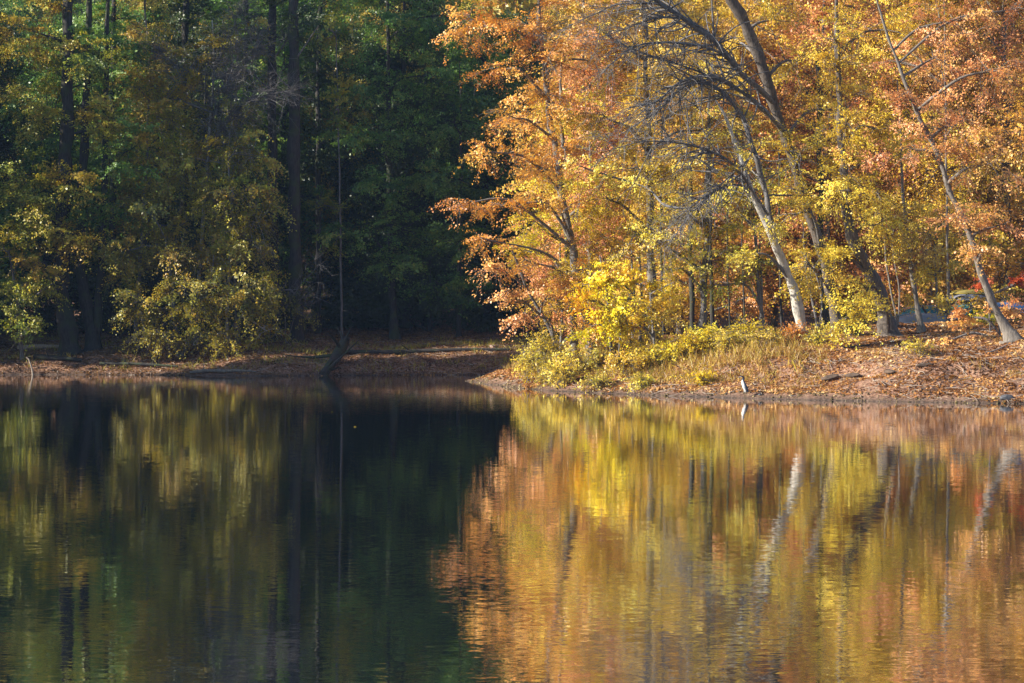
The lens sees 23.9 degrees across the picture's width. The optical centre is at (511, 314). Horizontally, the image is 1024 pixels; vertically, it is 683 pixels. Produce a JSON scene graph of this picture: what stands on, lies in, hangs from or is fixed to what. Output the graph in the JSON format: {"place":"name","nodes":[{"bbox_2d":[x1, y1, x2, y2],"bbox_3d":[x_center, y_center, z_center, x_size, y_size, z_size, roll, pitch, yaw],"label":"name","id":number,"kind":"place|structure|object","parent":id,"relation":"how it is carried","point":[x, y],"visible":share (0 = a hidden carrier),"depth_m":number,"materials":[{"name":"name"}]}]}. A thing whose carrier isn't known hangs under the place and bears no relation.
{"place":"outdoors","nodes":[
{"label":"outdoors","id":0,"kind":"place"},
{"bbox_2d":[0,375,1023,682],"bbox_3d":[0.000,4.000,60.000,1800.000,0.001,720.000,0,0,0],"label":"water","id":1,"kind":"structure","parent":0,"point":[316,529],"depth_m":43.90,"materials":[{"name":"liquid"}]},
{"bbox_2d":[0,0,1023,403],"bbox_3d":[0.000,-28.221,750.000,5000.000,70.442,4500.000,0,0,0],"label":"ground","id":2,"kind":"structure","parent":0,"point":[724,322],"depth_m":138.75,"materials":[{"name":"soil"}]},
{"bbox_2d":[0,2,35,308],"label":"evergreen tree","id":3,"kind":"object","parent":2,"relation":"on","point":[13,156],"visible":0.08,"depth_m":196.53,"materials":[{"name":"green plant"}]},
{"bbox_2d":[0,176,42,333],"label":"shore thicket","id":4,"kind":"object","parent":2,"relation":"on","point":[5,266],"visible":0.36,"depth_m":178.42,"materials":[{"name":"green plant"}]},
{"bbox_2d":[0,0,46,253],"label":"forest tree","id":5,"kind":"object","parent":2,"relation":"on","point":[16,13],"visible":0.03,"depth_m":235.89,"materials":[{"name":"green plant"}]},
{"bbox_2d":[0,20,54,325],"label":"evergreen tree","id":6,"kind":"object","parent":2,"relation":"on","point":[8,65],"visible":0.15,"depth_m":186.26,"materials":[{"name":"green plant"}]},
{"bbox_2d":[0,0,60,101],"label":"forest tree","id":7,"kind":"object","parent":2,"relation":"on","point":[30,22],"visible":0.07,"depth_m":260.54,"materials":[{"name":"green plant"}]},
{"bbox_2d":[0,224,72,359],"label":"bank tree","id":8,"kind":"object","parent":2,"relation":"on","point":[22,292],"visible":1,"depth_m":163.70,"materials":[{"name":"green plant"}]},
{"bbox_2d":[3,255,92,332],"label":"hemlock","id":9,"kind":"object","parent":2,"relation":"on","point":[47,315],"visible":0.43,"depth_m":181.36,"materials":[{"name":"green plant"}]},
{"bbox_2d":[0,10,133,325],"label":"forest tree","id":10,"kind":"object","parent":2,"relation":"on","point":[51,147],"visible":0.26,"depth_m":184.59,"materials":[{"name":"green plant"}]},
{"bbox_2d":[0,0,160,355],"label":"great oak","id":11,"kind":"object","parent":2,"relation":"on","point":[67,326],"visible":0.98,"depth_m":165.76,"materials":[{"name":"green plant"}]},
{"bbox_2d":[48,0,169,316],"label":"forest tree","id":12,"kind":"object","parent":2,"relation":"on","point":[76,100],"visible":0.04,"depth_m":195.22,"materials":[{"name":"green plant"}]},
{"bbox_2d":[55,0,163,351],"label":"great oak","id":13,"kind":"object","parent":2,"relation":"on","point":[92,317],"visible":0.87,"depth_m":167.59,"materials":[{"name":"green plant"}]},
{"bbox_2d":[73,259,156,336],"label":"hemlock","id":14,"kind":"object","parent":2,"relation":"on","point":[105,317],"visible":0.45,"depth_m":180.38,"materials":[{"name":"green plant"}]},
{"bbox_2d":[72,0,164,335],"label":"shaded tree","id":15,"kind":"object","parent":2,"relation":"on","point":[114,21],"visible":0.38,"depth_m":179.79,"materials":[{"name":"green plant"}]},
{"bbox_2d":[76,12,209,326],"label":"forest tree","id":16,"kind":"object","parent":2,"relation":"on","point":[132,33],"visible":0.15,"depth_m":187.93,"materials":[{"name":"green plant"}]},
{"bbox_2d":[74,0,226,344],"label":"weeping tree","id":17,"kind":"object","parent":2,"relation":"on","point":[168,153],"visible":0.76,"depth_m":169.60,"materials":[{"name":"green plant"}]},
{"bbox_2d":[125,268,222,333],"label":"hemlock","id":18,"kind":"object","parent":2,"relation":"on","point":[155,277],"visible":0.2,"depth_m":181.84,"materials":[{"name":"green plant"}]},
{"bbox_2d":[137,0,228,335],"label":"shaded tree","id":19,"kind":"object","parent":2,"relation":"on","point":[187,8],"visible":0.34,"depth_m":179.72,"materials":[{"name":"green plant"}]},
{"bbox_2d":[93,192,288,368],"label":"weeping tree","id":20,"kind":"object","parent":2,"relation":"on","point":[148,306],"visible":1,"depth_m":164.57,"materials":[{"name":"green plant"}]},
{"bbox_2d":[136,0,254,304],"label":"evergreen tree","id":21,"kind":"object","parent":2,"relation":"on","point":[202,3],"visible":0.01,"depth_m":197.22,"materials":[{"name":"green plant"}]},
{"bbox_2d":[161,62,242,341],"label":"evergreen tree","id":22,"kind":"object","parent":2,"relation":"on","point":[193,222],"visible":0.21,"depth_m":172.76,"materials":[{"name":"green plant"}]},
{"bbox_2d":[154,22,266,331],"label":"evergreen tree","id":23,"kind":"object","parent":2,"relation":"on","point":[195,111],"visible":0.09,"depth_m":183.14,"materials":[{"name":"green plant"}]},
{"bbox_2d":[116,0,326,344],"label":"grey tree","id":24,"kind":"object","parent":2,"relation":"on","point":[192,76],"visible":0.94,"depth_m":169.50,"materials":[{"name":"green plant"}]},
{"bbox_2d":[165,16,297,352],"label":"weeping tree","id":25,"kind":"object","parent":2,"relation":"on","point":[249,158],"visible":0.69,"depth_m":170.08,"materials":[{"name":"green plant"}]},
{"bbox_2d":[181,128,296,344],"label":"weeping tree","id":26,"kind":"object","parent":2,"relation":"on","point":[235,246],"visible":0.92,"depth_m":167.63,"materials":[{"name":"green plant"}]},
{"bbox_2d":[198,0,287,334],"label":"shaded tree","id":27,"kind":"object","parent":2,"relation":"on","point":[216,7],"visible":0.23,"depth_m":178.59,"materials":[{"name":"green plant"}]},
{"bbox_2d":[212,62,282,337],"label":"evergreen tree","id":28,"kind":"object","parent":2,"relation":"on","point":[249,247],"visible":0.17,"depth_m":176.55,"materials":[{"name":"green plant"}]},
{"bbox_2d":[0,334,535,372],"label":"undergrowth","id":29,"kind":"object","parent":2,"relation":"on","point":[397,346],"visible":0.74,"depth_m":167.08,"materials":[{"name":"brown plant"}]},
{"bbox_2d":[230,0,310,340],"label":"tall pine","id":30,"kind":"object","parent":2,"relation":"on","point":[273,153],"visible":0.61,"depth_m":172.70,"materials":[{"name":"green plant"}]},
{"bbox_2d":[190,0,356,324],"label":"forest tree","id":31,"kind":"object","parent":2,"relation":"on","point":[305,191],"visible":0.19,"depth_m":184.38,"materials":[{"name":"green plant"}]},
{"bbox_2d":[248,99,310,330],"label":"evergreen tree","id":32,"kind":"object","parent":2,"relation":"on","point":[283,226],"visible":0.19,"depth_m":183.23,"materials":[{"name":"green plant"}]},
{"bbox_2d":[0,337,564,374],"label":"fallen twigs","id":33,"kind":"object","parent":2,"relation":"on","point":[261,369],"visible":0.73,"depth_m":165.08,"materials":[{"name":"brown wood"}]},
{"bbox_2d":[0,326,568,375],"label":"leaf litter","id":34,"kind":"object","parent":2,"relation":"on","point":[380,337],"visible":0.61,"depth_m":166.63,"materials":[{"name":"brown plant"}]},
{"bbox_2d":[234,242,343,344],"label":"bare shrub","id":35,"kind":"object","parent":2,"relation":"on","point":[297,311],"visible":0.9,"depth_m":167.49,"materials":[{"name":"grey plant"}]},
{"bbox_2d":[260,0,322,342],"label":"tall pine","id":36,"kind":"object","parent":2,"relation":"on","point":[295,265],"visible":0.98,"depth_m":170.64,"materials":[{"name":"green plant"}]},
{"bbox_2d":[277,0,364,333],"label":"shaded tree","id":37,"kind":"object","parent":2,"relation":"on","point":[320,77],"visible":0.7,"depth_m":178.80,"materials":[{"name":"green plant"}]},
{"bbox_2d":[286,326,358,375],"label":"stump","id":38,"kind":"object","parent":2,"relation":"on","point":[338,353],"visible":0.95,"depth_m":161.76,"materials":[{"name":"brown wood"}]},
{"bbox_2d":[302,0,360,337],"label":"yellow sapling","id":39,"kind":"object","parent":2,"relation":"on","point":[340,122],"visible":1,"depth_m":172.57,"materials":[{"name":"green plant"}]},
{"bbox_2d":[286,256,376,331],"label":"hemlock","id":40,"kind":"object","parent":2,"relation":"on","point":[333,280],"visible":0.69,"depth_m":183.04,"materials":[{"name":"green plant"}]},
{"bbox_2d":[278,42,395,309],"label":"forest tree","id":41,"kind":"object","parent":2,"relation":"on","point":[350,159],"visible":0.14,"depth_m":188.18,"materials":[{"name":"green plant"}]},
{"bbox_2d":[307,103,380,325],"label":"evergreen tree","id":42,"kind":"object","parent":2,"relation":"on","point":[344,164],"visible":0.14,"depth_m":189.18,"materials":[{"name":"green plant"}]},
{"bbox_2d":[325,18,433,320],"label":"evergreen tree","id":43,"kind":"object","parent":2,"relation":"on","point":[358,42],"visible":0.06,"depth_m":195.42,"materials":[{"name":"green plant"}]},
{"bbox_2d":[311,0,480,339],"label":"green beech","id":44,"kind":"object","parent":2,"relation":"on","point":[388,88],"visible":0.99,"depth_m":174.07,"materials":[{"name":"green plant"}]},
{"bbox_2d":[321,0,483,330],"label":"evergreen tree","id":45,"kind":"object","parent":2,"relation":"on","point":[400,170],"visible":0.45,"depth_m":183.46,"materials":[{"name":"green plant"}]},
{"bbox_2d":[345,345,509,354],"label":"log","id":46,"kind":"object","parent":2,"relation":"on","point":[377,352],"visible":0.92,"depth_m":166.57,"materials":[{"name":"brown wood"}]},
{"bbox_2d":[397,64,463,327],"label":"evergreen tree","id":47,"kind":"object","parent":2,"relation":"on","point":[425,323],"visible":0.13,"depth_m":187.68,"materials":[{"name":"green plant"}]},
{"bbox_2d":[394,60,505,337],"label":"green beech","id":48,"kind":"object","parent":2,"relation":"on","point":[457,285],"visible":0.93,"depth_m":176.37,"materials":[{"name":"green plant"}]},
{"bbox_2d":[408,21,538,282],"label":"forest tree","id":49,"kind":"object","parent":2,"relation":"on","point":[472,92],"visible":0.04,"depth_m":198.58,"materials":[{"name":"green plant"}]},
{"bbox_2d":[407,0,558,322],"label":"forest tree","id":50,"kind":"object","parent":2,"relation":"on","point":[479,105],"visible":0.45,"depth_m":186.20,"materials":[{"name":"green plant"}]},
{"bbox_2d":[446,256,538,332],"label":"hemlock","id":51,"kind":"object","parent":2,"relation":"on","point":[488,321],"visible":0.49,"depth_m":181.15,"materials":[{"name":"green plant"}]},
{"bbox_2d":[2,0,989,113],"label":"woods","id":52,"kind":"object","parent":2,"relation":"on","point":[527,5],"visible":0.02,"depth_m":289.99,"materials":[{"name":"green plant"}]},
{"bbox_2d":[462,11,557,315],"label":"autumn tree","id":53,"kind":"object","parent":2,"relation":"on","point":[529,112],"visible":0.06,"depth_m":202.24,"materials":[{"name":"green plant"}]},
{"bbox_2d":[465,250,581,350],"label":"rust maple","id":54,"kind":"object","parent":2,"relation":"on","point":[514,294],"visible":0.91,"depth_m":132.20,"materials":[{"name":"orange plant"}]},
{"bbox_2d":[431,0,645,359],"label":"orange maple","id":55,"kind":"object","parent":2,"relation":"on","point":[551,135],"visible":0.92,"depth_m":132.38,"materials":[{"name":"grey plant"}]},
{"bbox_2d":[512,322,579,382],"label":"bush","id":56,"kind":"object","parent":2,"relation":"on","point":[544,347],"visible":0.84,"depth_m":131.62,"materials":[{"name":"yellow plant"}]},
{"bbox_2d":[507,226,607,363],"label":"understory tree","id":57,"kind":"object","parent":2,"relation":"on","point":[562,325],"visible":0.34,"depth_m":136.28,"materials":[{"name":"yellow plant"}]},
{"bbox_2d":[493,67,623,354],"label":"beech","id":58,"kind":"object","parent":2,"relation":"on","point":[530,237],"visible":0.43,"depth_m":136.07,"materials":[{"name":"yellow plant"}]},
{"bbox_2d":[535,356,585,390],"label":"bush","id":59,"kind":"object","parent":2,"relation":"on","point":[561,373],"visible":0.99,"depth_m":127.33,"materials":[{"name":"yellow plant"}]},
{"bbox_2d":[499,0,653,304],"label":"forest tree","id":60,"kind":"object","parent":2,"relation":"on","point":[561,13],"visible":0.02,"depth_m":180.42,"materials":[{"name":"plant"}]},
{"bbox_2d":[481,0,674,342],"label":"forest tree","id":61,"kind":"object","parent":2,"relation":"on","point":[525,194],"visible":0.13,"depth_m":162.10,"materials":[{"name":"orange plant"}]},
{"bbox_2d":[512,33,675,344],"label":"forest tree","id":62,"kind":"object","parent":2,"relation":"on","point":[595,154],"visible":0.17,"depth_m":153.31,"materials":[{"name":"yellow plant"}]},
{"bbox_2d":[574,365,618,392],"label":"bush","id":63,"kind":"object","parent":2,"relation":"on","point":[598,379],"visible":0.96,"depth_m":124.47,"materials":[{"name":"yellow plant"}]},
{"bbox_2d":[543,222,686,341],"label":"understory tree","id":64,"kind":"object","parent":2,"relation":"on","point":[592,255],"visible":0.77,"depth_m":132.86,"materials":[{"name":"orange plant"}]},
{"bbox_2d":[558,255,674,366],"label":"yellow birch","id":65,"kind":"object","parent":2,"relation":"on","point":[609,326],"visible":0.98,"depth_m":127.58,"materials":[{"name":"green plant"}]},
{"bbox_2d":[600,345,656,377],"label":"bush","id":66,"kind":"object","parent":2,"relation":"on","point":[623,362],"visible":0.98,"depth_m":126.24,"materials":[{"name":"yellow plant"}]},
{"bbox_2d":[579,236,691,351],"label":"understory tree","id":67,"kind":"object","parent":2,"relation":"on","point":[656,322],"visible":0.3,"depth_m":134.32,"materials":[{"name":"yellow plant"}]},
{"bbox_2d":[619,369,661,392],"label":"bush","id":68,"kind":"object","parent":2,"relation":"on","point":[640,382],"visible":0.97,"depth_m":122.13,"materials":[{"name":"yellow plant"}]},
{"bbox_2d":[529,0,755,334],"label":"forest tree","id":69,"kind":"object","parent":2,"relation":"on","point":[625,69],"visible":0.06,"depth_m":160.77,"materials":[{"name":"plant"}]},
{"bbox_2d":[622,338,674,367],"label":"bush","id":70,"kind":"object","parent":2,"relation":"on","point":[651,352],"visible":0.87,"depth_m":126.88,"materials":[{"name":"yellow plant"}]},
{"bbox_2d":[543,0,761,341],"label":"golden tree","id":71,"kind":"object","parent":2,"relation":"on","point":[646,196],"visible":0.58,"depth_m":134.22,"materials":[{"name":"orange plant"}]},
{"bbox_2d":[614,269,692,350],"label":"birch","id":72,"kind":"object","parent":2,"relation":"on","point":[655,303],"visible":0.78,"depth_m":130.06,"materials":[{"name":"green plant"}]},
{"bbox_2d":[549,90,767,330],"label":"grey green tree","id":73,"kind":"object","parent":2,"relation":"on","point":[704,279],"visible":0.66,"depth_m":132.14,"materials":[{"name":"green plant"}]},
{"bbox_2d":[554,50,808,342],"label":"sycamore","id":74,"kind":"object","parent":2,"relation":"on","point":[771,228],"visible":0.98,"depth_m":122.99,"materials":[{"name":"yellow plant"}]},
{"bbox_2d":[589,0,777,334],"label":"forest tree","id":75,"kind":"object","parent":2,"relation":"on","point":[697,298],"visible":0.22,"depth_m":149.71,"materials":[{"name":"yellow plant"}]},
{"bbox_2d":[662,323,714,365],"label":"bush","id":76,"kind":"object","parent":2,"relation":"on","point":[690,344],"visible":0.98,"depth_m":126.31,"materials":[{"name":"yellow plant"}]},
{"bbox_2d":[663,95,729,333],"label":"shaded tree","id":77,"kind":"object","parent":2,"relation":"on","point":[692,296],"visible":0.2,"depth_m":141.30,"materials":[{"name":"yellow plant"}]},
{"bbox_2d":[617,226,778,325],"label":"understory tree","id":78,"kind":"object","parent":2,"relation":"on","point":[683,280],"visible":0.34,"depth_m":145.95,"materials":[{"name":"yellow plant"}]},
{"bbox_2d":[520,0,881,332],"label":"leaning tree","id":79,"kind":"object","parent":2,"relation":"on","point":[753,46],"visible":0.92,"depth_m":126.01,"materials":[{"name":"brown plant"}]},
{"bbox_2d":[674,99,730,331],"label":"shaded tree","id":80,"kind":"object","parent":2,"relation":"on","point":[712,318],"visible":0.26,"depth_m":141.21,"materials":[{"name":"yellow plant"}]},
{"bbox_2d":[659,105,795,330],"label":"understory tree","id":81,"kind":"object","parent":2,"relation":"on","point":[719,134],"visible":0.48,"depth_m":133.65,"materials":[{"name":"orange plant"}]},
{"bbox_2d":[703,326,753,353],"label":"bush","id":82,"kind":"object","parent":2,"relation":"on","point":[725,337],"visible":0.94,"depth_m":125.43,"materials":[{"name":"yellow plant"}]},
{"bbox_2d":[693,151,791,331],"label":"olive tree","id":83,"kind":"object","parent":2,"relation":"on","point":[757,270],"visible":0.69,"depth_m":133.13,"materials":[{"name":"yellow plant"}]},
{"bbox_2d":[465,375,1023,403],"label":"gravel","id":84,"kind":"structure","parent":2,"relation":"on","point":[692,392],"depth_m":117.92,"materials":[{"name":"gravel"}]},
{"bbox_2d":[657,0,838,325],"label":"forest tree","id":85,"kind":"object","parent":2,"relation":"on","point":[765,42],"visible":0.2,"depth_m":150.02,"materials":[{"name":"yellow plant"}]},
{"bbox_2d":[473,319,1023,403],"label":"leaf litter","id":86,"kind":"object","parent":2,"relation":"on","point":[938,328],"visible":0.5,"depth_m":118.90,"materials":[{"name":"brown plant"}]},
{"bbox_2d":[493,323,1023,402],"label":"fallen twigs","id":87,"kind":"object","parent":2,"relation":"on","point":[981,348],"visible":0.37,"depth_m":118.41,"materials":[{"name":"brown wood"}]},
{"bbox_2d":[503,330,1023,388],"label":"dry grass","id":88,"kind":"structure","parent":2,"relation":"on","point":[714,361],"depth_m":123.26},
{"bbox_2d":[694,0,854,326],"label":"forest tree","id":89,"kind":"object","parent":2,"relation":"on","point":[774,322],"visible":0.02,"depth_m":164.80,"materials":[{"name":"yellow plant"}]},
{"bbox_2d":[743,87,826,327],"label":"shaded tree","id":90,"kind":"object","parent":2,"relation":"on","point":[773,126],"visible":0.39,"depth_m":140.46,"materials":[{"name":"yellow plant"}]},
{"bbox_2d":[713,0,940,324],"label":"forest tree","id":91,"kind":"object","parent":2,"relation":"on","point":[880,157],"visible":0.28,"depth_m":149.56,"materials":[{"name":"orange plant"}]},
{"bbox_2d":[767,28,909,327],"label":"shaded tree","id":92,"kind":"object","parent":2,"relation":"on","point":[825,311],"visible":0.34,"depth_m":138.37,"materials":[{"name":"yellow plant"}]},
{"bbox_2d":[778,11,933,324],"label":"forest tree","id":93,"kind":"object","parent":2,"relation":"on","point":[815,193],"visible":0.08,"depth_m":164.53,"materials":[{"name":"plant"}]},
{"bbox_2d":[783,0,944,350],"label":"maple","id":94,"kind":"object","parent":2,"relation":"on","point":[845,185],"visible":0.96,"depth_m":122.97,"materials":[{"name":"yellow plant"}]},
{"bbox_2d":[811,15,957,314],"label":"forest tree","id":95,"kind":"object","parent":2,"relation":"on","point":[920,94],"visible":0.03,"depth_m":163.59,"materials":[{"name":"yellow plant"}]},
{"bbox_2d":[854,184,916,326],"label":"sapling","id":96,"kind":"object","parent":2,"relation":"on","point":[897,318],"visible":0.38,"depth_m":130.97,"materials":[{"name":"yellow plant"}]},
{"bbox_2d":[856,80,974,333],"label":"slim tree","id":97,"kind":"object","parent":2,"relation":"on","point":[907,256],"visible":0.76,"depth_m":127.79,"materials":[{"name":"yellow plant"}]},
{"bbox_2d":[831,0,1023,312],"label":"forest tree","id":98,"kind":"object","parent":2,"relation":"on","point":[927,190],"visible":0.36,"depth_m":148.50,"materials":[{"name":"plant"}]},
{"bbox_2d":[903,0,975,320],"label":"tree","id":99,"kind":"object","parent":2,"relation":"on","point":[946,203],"visible":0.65,"depth_m":135.97,"materials":[{"name":"yellow plant"}]},
{"bbox_2d":[860,0,1023,344],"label":"leaning maple","id":100,"kind":"object","parent":2,"relation":"on","point":[1010,333],"visible":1,"depth_m":118.82,"materials":[{"name":"orange plant"}]},
{"bbox_2d":[889,191,1023,322],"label":"understory tree","id":101,"kind":"object","parent":2,"relation":"on","point":[941,300],"visible":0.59,"depth_m":137.14,"materials":[{"name":"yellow plant"}]},
{"bbox_2d":[889,0,1023,316],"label":"forest tree","id":102,"kind":"object","parent":2,"relation":"on","point":[959,36],"visible":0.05,"depth_m":163.14,"materials":[{"name":"orange plant"}]},
{"bbox_2d":[900,0,1023,320],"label":"forest tree","id":103,"kind":"object","parent":2,"relation":"on","point":[1015,118],"visible":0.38,"depth_m":150.09,"materials":[{"name":"orange plant"}]},
{"bbox_2d":[921,293,1023,345],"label":"bush","id":104,"kind":"object","parent":2,"relation":"on","point":[1009,312],"visible":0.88,"depth_m":120.42,"materials":[{"name":"orange plant"}]},
{"bbox_2d":[957,12,1023,320],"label":"forest tree","id":105,"kind":"object","parent":2,"relation":"on","point":[1021,296],"visible":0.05,"depth_m":161.95,"materials":[{"name":"orange plant"}]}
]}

